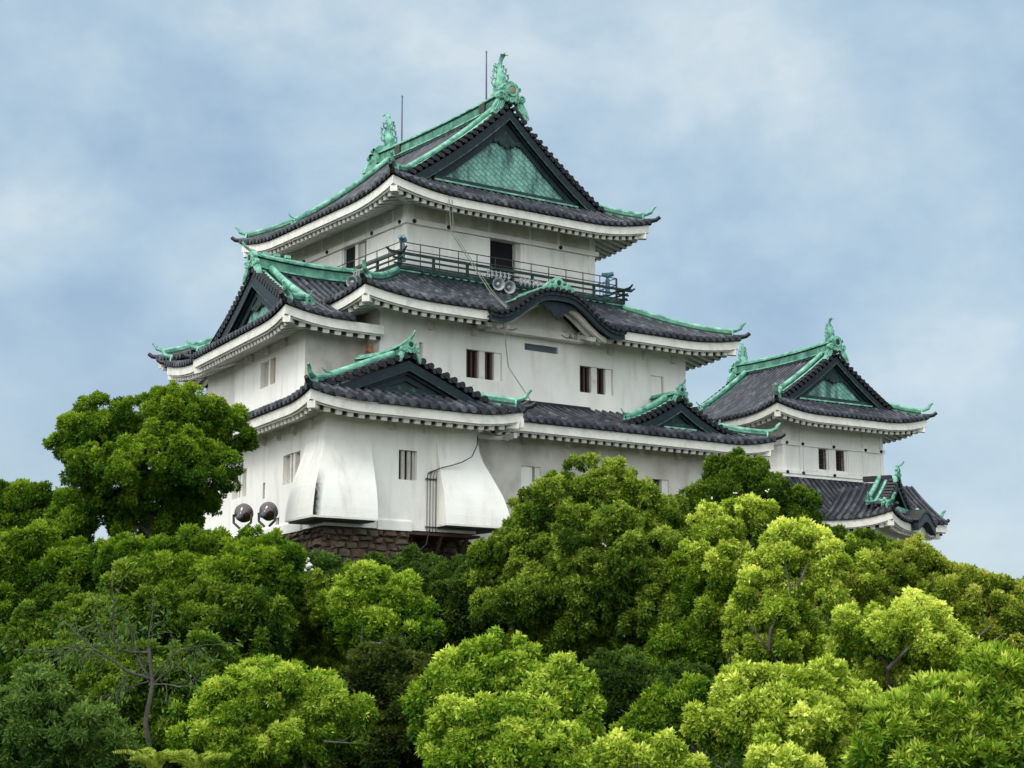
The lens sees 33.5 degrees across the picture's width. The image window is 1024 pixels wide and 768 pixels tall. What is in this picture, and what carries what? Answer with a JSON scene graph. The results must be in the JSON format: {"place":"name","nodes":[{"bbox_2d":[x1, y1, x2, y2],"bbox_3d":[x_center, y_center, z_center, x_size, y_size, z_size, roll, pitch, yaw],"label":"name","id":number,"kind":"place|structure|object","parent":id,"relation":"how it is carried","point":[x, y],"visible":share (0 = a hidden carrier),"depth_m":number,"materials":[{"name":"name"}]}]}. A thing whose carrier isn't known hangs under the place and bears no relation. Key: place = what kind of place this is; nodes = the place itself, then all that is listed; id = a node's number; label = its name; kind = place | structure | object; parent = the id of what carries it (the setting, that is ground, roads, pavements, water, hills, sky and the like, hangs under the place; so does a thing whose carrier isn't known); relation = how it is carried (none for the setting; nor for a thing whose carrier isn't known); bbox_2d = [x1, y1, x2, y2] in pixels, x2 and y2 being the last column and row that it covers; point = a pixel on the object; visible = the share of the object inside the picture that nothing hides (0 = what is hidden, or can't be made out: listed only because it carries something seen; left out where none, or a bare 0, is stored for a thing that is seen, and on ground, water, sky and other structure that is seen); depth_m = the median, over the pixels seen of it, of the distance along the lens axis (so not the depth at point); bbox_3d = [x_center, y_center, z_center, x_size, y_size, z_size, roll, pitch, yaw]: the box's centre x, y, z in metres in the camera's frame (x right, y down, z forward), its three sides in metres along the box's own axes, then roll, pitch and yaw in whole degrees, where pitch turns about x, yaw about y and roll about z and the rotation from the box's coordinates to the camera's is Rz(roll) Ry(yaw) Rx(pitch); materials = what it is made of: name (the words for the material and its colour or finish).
{"place":"outdoors","nodes":[
{"label":"outdoors","id":0,"kind":"place"},
{"bbox_2d":[304,558,313,571],"bbox_3d":[-6.045,5.338,50.315,0.387,0.412,0.327,6,-12,-30],"label":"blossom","id":1,"kind":"object","parent":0,"point":[308,565],"visible":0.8,"depth_m":50.29,"materials":[{"name":"white plant"}]},
{"bbox_2d":[0,0,1023,580],"label":"sky","id":2,"kind":"structure","parent":0,"point":[802,164],"materials":[{"name":"blue"}]},
{"bbox_3d":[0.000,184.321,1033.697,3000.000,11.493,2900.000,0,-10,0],"label":"ground","id":3,"kind":"structure","parent":0,"visible":0},
{"bbox_2d":[0,477,96,544],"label":"broadleaf tree","id":4,"kind":"object","parent":3,"relation":"on","point":[24,502],"visible":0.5,"depth_m":59.10,"materials":[{"name":"green plant"}]},
{"bbox_2d":[0,517,109,625],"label":"maple tree","id":5,"kind":"object","parent":3,"relation":"on","point":[36,554],"visible":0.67,"depth_m":44.97,"materials":[{"name":"green plant"}]},
{"bbox_2d":[0,660,160,767],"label":"fern leaved shrub","id":6,"kind":"object","parent":3,"relation":"on","point":[52,722],"visible":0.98,"depth_m":28.82,"materials":[{"name":"green plant"}]},
{"bbox_2d":[0,570,242,753],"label":"half bare tree","id":7,"kind":"object","parent":3,"relation":"on","point":[139,658],"visible":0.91,"depth_m":30.53,"materials":[{"name":"grey plant"}]},
{"bbox_2d":[0,628,247,767],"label":"broadleaf tree","id":8,"kind":"object","parent":3,"relation":"on","point":[160,722],"visible":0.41,"depth_m":36.69,"materials":[{"name":"green plant"}]},
{"bbox_2d":[0,555,299,667],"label":"broadleaf tree","id":9,"kind":"object","parent":3,"relation":"on","point":[248,616],"visible":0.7,"depth_m":41.98,"materials":[{"name":"green plant"}]},
{"bbox_2d":[41,378,259,542],"bbox_3d":[-12.144,3.194,57.588,7.434,6.980,5.492,3,-10,-15],"label":"broadleaf tree","id":10,"kind":"object","parent":3,"relation":"on","point":[182,444],"visible":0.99,"depth_m":57.24,"materials":[{"name":"green plant"}]},
{"bbox_2d":[113,747,191,767],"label":"fern","id":11,"kind":"object","parent":3,"relation":"on","point":[153,759],"visible":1,"depth_m":21.45,"materials":[{"name":"green plant"}]},
{"bbox_2d":[163,748,231,767],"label":"fern","id":12,"kind":"object","parent":3,"relation":"on","point":[194,760],"visible":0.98,"depth_m":21.45,"materials":[{"name":"green plant"}]},
{"bbox_2d":[87,522,308,767],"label":"maple tree","id":13,"kind":"object","parent":3,"relation":"on","point":[185,556],"visible":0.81,"depth_m":43.73,"materials":[{"name":"green plant"}]},
{"bbox_2d":[232,502,277,537],"bbox_3d":[-6.957,5.731,45.696,1.247,5.178,0.555,0,-10,0],"label":"floodlight mast","id":14,"kind":"object","parent":3,"relation":"on","point":[244,513],"visible":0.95,"depth_m":45.99,"materials":[{"name":"metal"}]},
{"bbox_2d":[164,653,379,767],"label":"tree","id":15,"kind":"object","parent":3,"relation":"on","point":[258,710],"visible":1,"depth_m":33.79,"materials":[{"name":"green plant"}]},
{"bbox_2d":[247,567,351,672],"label":"broadleaf tree","id":16,"kind":"object","parent":3,"relation":"on","point":[311,647],"visible":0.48,"depth_m":45.75,"materials":[{"name":"green plant"}]},
{"bbox_2d":[306,549,356,584],"bbox_3d":[-6.300,6.380,55.652,2.635,1.974,1.729,0,-10,0],"label":"shrub","id":17,"kind":"object","parent":3,"relation":"on","point":[325,561],"visible":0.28,"depth_m":55.34,"materials":[{"name":"green plant"}]},
{"bbox_2d":[324,727,373,744],"bbox_3d":[-2.950,6.238,30.341,0.890,0.375,0.670,-7,-12,34],"label":"dead branch","id":18,"kind":"object","parent":3,"relation":"on","point":[344,741],"visible":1,"depth_m":30.34,"materials":[{"name":"grey wood"}]},
{"bbox_2d":[281,526,471,562],"bbox_3d":[-2.869,8.109,67.201,25.641,3.809,16.520,0,-10,0],"label":"stone base","id":19,"kind":"object","parent":3,"relation":"on","point":[355,544],"visible":0.09,"depth_m":61.67,"materials":[{"name":"brown stone"}]},
{"bbox_2d":[148,53,785,554],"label":"castle keep","id":20,"kind":"structure","parent":19,"relation":"on","point":[378,389],"depth_m":70.94,"materials":[{"name":"paint"}]},
{"bbox_2d":[236,470,246,498],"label":"window","id":21,"kind":"structure","parent":20,"relation":"in","point":[242,478],"depth_m":69.13,"materials":[{"name":"paint"}]},
{"bbox_2d":[265,363,268,386],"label":"window","id":22,"kind":"structure","parent":20,"relation":"in","point":[266,365],"depth_m":70.70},
{"bbox_2d":[287,453,299,483],"bbox_3d":[-8.180,3.191,64.279,0.228,1.130,1.726,5,-11,-28],"label":"window","id":23,"kind":"structure","parent":20,"relation":"in","point":[294,459],"depth_m":64.27,"materials":[{"name":"paint"}]},
{"bbox_2d":[346,276,356,285],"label":"loudspeaker","id":24,"kind":"object","parent":20,"relation":"attached to","point":[350,280],"visible":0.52,"depth_m":72.43,"materials":[{"name":"metal"}]},
{"bbox_2d":[346,242,366,268],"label":"doorway","id":25,"kind":"structure","parent":20,"relation":"in","point":[359,250],"depth_m":75.62,"materials":[{"name":"paint"}]},
{"bbox_2d":[352,268,362,277],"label":"mounting rail","id":26,"kind":"object","parent":20,"relation":"attached to","point":[356,274],"visible":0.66,"depth_m":72.39,"materials":[{"name":"grey metal"}]},
{"bbox_2d":[395,95,402,154],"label":"lightning rod","id":27,"kind":"object","parent":20,"relation":"on","point":[397,148],"visible":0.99,"depth_m":83.40,"materials":[{"name":"metal"}]},
{"bbox_2d":[398,234,406,261],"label":"coin telescope","id":28,"kind":"object","parent":20,"relation":"attached to","point":[402,238],"visible":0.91,"depth_m":71.27,"materials":[{"name":"blue metal"}]},
{"bbox_2d":[399,450,413,479],"bbox_3d":[-4.006,3.044,63.451,0.712,1.110,0.578,0,-10,0],"label":"window","id":29,"kind":"structure","parent":20,"relation":"in","point":[406,458],"depth_m":63.41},
{"bbox_2d":[420,436,477,549],"bbox_3d":[-2.370,4.102,63.739,2.917,4.676,0.561,6,-12,-33],"label":"cable bundle","id":30,"kind":"object","parent":20,"relation":"attached to","point":[430,479],"visible":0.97,"depth_m":63.62,"materials":[{"name":"metal"}]},
{"bbox_2d":[452,202,508,308],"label":"cable","id":31,"kind":"object","parent":20,"relation":"attached to","point":[471,259],"visible":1,"depth_m":70.76,"materials":[{"name":"grey metal"}]},
{"bbox_2d":[479,50,487,113],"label":"lightning rod","id":32,"kind":"object","parent":20,"relation":"on","point":[482,107],"visible":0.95,"depth_m":77.37,"materials":[{"name":"metal"}]},
{"bbox_2d":[466,350,500,380],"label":"window","id":33,"kind":"structure","parent":20,"relation":"in","point":[479,364],"depth_m":70.15,"materials":[{"name":"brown wood"}]},
{"bbox_2d":[449,199,530,411],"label":"cable","id":34,"kind":"object","parent":20,"relation":"attached to","point":[494,296],"visible":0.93,"depth_m":69.59,"materials":[{"name":"grey metal"}]},
{"bbox_2d":[492,275,504,290],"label":"loudspeaker","id":35,"kind":"object","parent":20,"relation":"attached to","point":[498,283],"visible":1,"depth_m":72.89,"materials":[{"name":"metal"}]},
{"bbox_2d":[486,269,512,280],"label":"mounting rail","id":36,"kind":"object","parent":20,"relation":"attached to","point":[497,275],"visible":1,"depth_m":73.12,"materials":[{"name":"grey metal"}]},
{"bbox_2d":[490,241,519,283],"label":"doorway","id":37,"kind":"structure","parent":20,"relation":"in","point":[497,249],"depth_m":75.36,"materials":[{"name":"paint"}]},
{"bbox_2d":[503,278,515,293],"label":"loudspeaker","id":38,"kind":"object","parent":20,"relation":"attached to","point":[509,287],"visible":1,"depth_m":73.24,"materials":[{"name":"metal"}]},
{"bbox_2d":[519,278,539,287],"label":"mounting rail","id":39,"kind":"object","parent":20,"relation":"attached to","point":[530,283],"visible":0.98,"depth_m":74.00,"materials":[{"name":"grey metal"}]},
{"bbox_2d":[521,466,539,488],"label":"window","id":40,"kind":"structure","parent":20,"relation":"in","point":[529,474],"depth_m":69.10,"materials":[{"name":"paint"}]},
{"bbox_2d":[580,366,611,395],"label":"window","id":41,"kind":"structure","parent":20,"relation":"in","point":[592,380],"depth_m":73.45,"materials":[{"name":"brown wood"}]},
{"bbox_2d":[601,272,613,295],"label":"coin telescope","id":42,"kind":"object","parent":20,"relation":"attached to","point":[610,274],"visible":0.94,"depth_m":77.57,"materials":[{"name":"blue metal"}]},
{"bbox_2d":[650,376,660,395],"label":"window","id":43,"kind":"structure","parent":20,"relation":"in","point":[655,381],"depth_m":75.37,"materials":[{"name":"paint"}]},
{"bbox_2d":[651,479,667,495],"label":"window","id":44,"kind":"structure","parent":20,"relation":"in","point":[663,484],"depth_m":73.14,"materials":[{"name":"paint"}]},
{"bbox_2d":[309,558,447,665],"bbox_3d":[-3.510,7.843,44.180,3.584,6.700,2.090,3,-10,-14],"label":"broadleaf tree","id":45,"kind":"object","parent":3,"relation":"on","point":[375,599],"visible":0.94,"depth_m":44.12,"materials":[{"name":"green plant"}]},
{"bbox_2d":[323,634,433,767],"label":"broadleaf tree","id":46,"kind":"object","parent":3,"relation":"on","point":[371,670],"visible":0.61,"depth_m":38.64,"materials":[{"name":"green plant"}]},
{"bbox_2d":[359,624,408,644],"bbox_3d":[-3.033,6.418,41.641,1.491,1.151,0.542,0,-10,0],"label":"dead branch","id":47,"kind":"object","parent":3,"relation":"on","point":[380,642],"visible":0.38,"depth_m":41.52,"materials":[{"name":"wood"}]},
{"bbox_2d":[328,542,448,583],"bbox_3d":[-4.035,6.286,55.693,5.152,2.279,2.645,0,-10,0],"label":"shrub","id":48,"kind":"object","parent":3,"relation":"on","point":[405,556],"visible":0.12,"depth_m":55.38,"materials":[{"name":"green plant"}]},
{"bbox_2d":[0,569,886,767],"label":"undergrowth","id":49,"kind":"object","parent":3,"relation":"on","point":[714,762],"visible":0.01,"depth_m":52.12,"materials":[{"name":"green plant"}]},
{"bbox_2d":[398,553,511,658],"bbox_3d":[-1.924,7.064,53.635,4.348,3.528,3.478,0,-10,0],"label":"shrub","id":50,"kind":"object","parent":3,"relation":"on","point":[443,579],"visible":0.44,"depth_m":52.59,"materials":[{"name":"green plant"}]},
{"bbox_2d":[396,625,606,767],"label":"camphor tree","id":51,"kind":"object","parent":3,"relation":"on","point":[479,702],"visible":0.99,"depth_m":30.67,"materials":[{"name":"green plant"}]},
{"bbox_2d":[463,451,695,674],"bbox_3d":[2.207,5.886,47.888,7.332,8.320,5.183,0,-10,0],"label":"camphor tree","id":52,"kind":"object","parent":3,"relation":"on","point":[555,568],"visible":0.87,"depth_m":47.07,"materials":[{"name":"green plant"}]},
{"bbox_2d":[582,726,710,767],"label":"camphor tree","id":53,"kind":"object","parent":3,"relation":"on","point":[632,748],"visible":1,"depth_m":24.15,"materials":[{"name":"green plant"}]},
{"bbox_2d":[578,644,716,743],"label":"camphor tree","id":54,"kind":"object","parent":3,"relation":"on","point":[632,671],"visible":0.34,"depth_m":38.85,"materials":[{"name":"green plant"}]},
{"bbox_2d":[608,670,714,761],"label":"camphor tree","id":55,"kind":"object","parent":3,"relation":"on","point":[656,707],"visible":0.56,"depth_m":35.96,"materials":[{"name":"green plant"}]},
{"bbox_2d":[614,550,761,677],"bbox_3d":[4.844,7.635,46.141,4.035,6.329,2.873,4,-11,-22],"label":"broadleaf tree","id":56,"kind":"object","parent":3,"relation":"on","point":[687,640],"visible":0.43,"depth_m":45.59,"materials":[{"name":"green plant"}]},
{"bbox_2d":[678,491,780,765],"bbox_3d":[5.842,6.920,45.327,2.623,8.204,1.990,7,-12,-34],"label":"camphor tree","id":57,"kind":"object","parent":3,"relation":"on","point":[725,551],"visible":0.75,"depth_m":45.42,"materials":[{"name":"green plant"}]},
{"bbox_2d":[677,446,823,550],"bbox_3d":[8.371,5.044,61.838,5.693,5.610,3.705,-4,-11,20],"label":"broadleaf tree","id":58,"kind":"object","parent":3,"relation":"on","point":[725,476],"visible":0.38,"depth_m":61.59,"materials":[{"name":"green plant"}]},
{"bbox_2d":[717,730,827,767],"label":"camphor tree","id":59,"kind":"object","parent":3,"relation":"on","point":[768,749],"visible":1,"depth_m":23.28,"materials":[{"name":"green plant"}]},
{"bbox_2d":[678,652,887,767],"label":"camphor tree","id":60,"kind":"object","parent":3,"relation":"on","point":[814,706],"visible":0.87,"depth_m":29.73,"materials":[{"name":"green plant"}]},
{"bbox_2d":[721,515,879,666],"bbox_3d":[7.422,7.352,43.316,4.043,8.057,2.400,2,-10,-13],"label":"camphor tree","id":61,"kind":"object","parent":3,"relation":"on","point":[781,603],"visible":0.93,"depth_m":43.16,"materials":[{"name":"green plant"}]},
{"bbox_2d":[695,318,947,535],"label":"castle turret","id":62,"kind":"object","parent":3,"relation":"on","point":[833,413],"visible":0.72,"depth_m":86.86,"materials":[{"name":"paint"}]},
{"bbox_2d":[818,449,828,469],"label":"window","id":63,"kind":"structure","parent":62,"relation":"in","point":[823,454],"depth_m":86.38,"materials":[{"name":"brown wood"}]},
{"bbox_2d":[836,451,845,470],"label":"window","id":64,"kind":"structure","parent":62,"relation":"in","point":[840,456],"depth_m":87.03,"materials":[{"name":"brown wood"}]},
{"bbox_2d":[822,522,894,576],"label":"broadleaf tree","id":65,"kind":"object","parent":3,"relation":"on","point":[870,539],"visible":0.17,"depth_m":65.15,"materials":[{"name":"green plant"}]},
{"bbox_2d":[822,461,949,541],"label":"gate turret","id":66,"kind":"object","parent":3,"relation":"on","point":[853,509],"visible":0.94,"depth_m":82.63,"materials":[{"name":"tile"}]},
{"bbox_2d":[815,585,983,692],"bbox_3d":[8.968,8.215,39.432,3.751,7.108,3.045,0,-10,0],"label":"camphor tree","id":67,"kind":"object","parent":3,"relation":"on","point":[899,641],"visible":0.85,"depth_m":39.22,"materials":[{"name":"green plant"}]},
{"bbox_2d":[838,530,982,615],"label":"camphor tree","id":68,"kind":"object","parent":3,"relation":"on","point":[915,561],"visible":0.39,"depth_m":45.12,"materials":[{"name":"green plant"}]},
{"bbox_2d":[837,637,1023,767],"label":"willow leaved tree","id":69,"kind":"object","parent":3,"relation":"on","point":[969,713],"visible":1,"depth_m":23.13,"materials":[{"name":"green plant"}]},
{"bbox_2d":[931,564,1023,601],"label":"camphor tree","id":70,"kind":"object","parent":3,"relation":"on","point":[985,590],"visible":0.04,"depth_m":57.28,"materials":[{"name":"green plant"}]},
{"bbox_2d":[935,565,1023,653],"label":"camphor tree","id":71,"kind":"object","parent":3,"relation":"on","point":[1003,616],"visible":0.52,"depth_m":43.09,"materials":[{"name":"green plant"}]}
]}

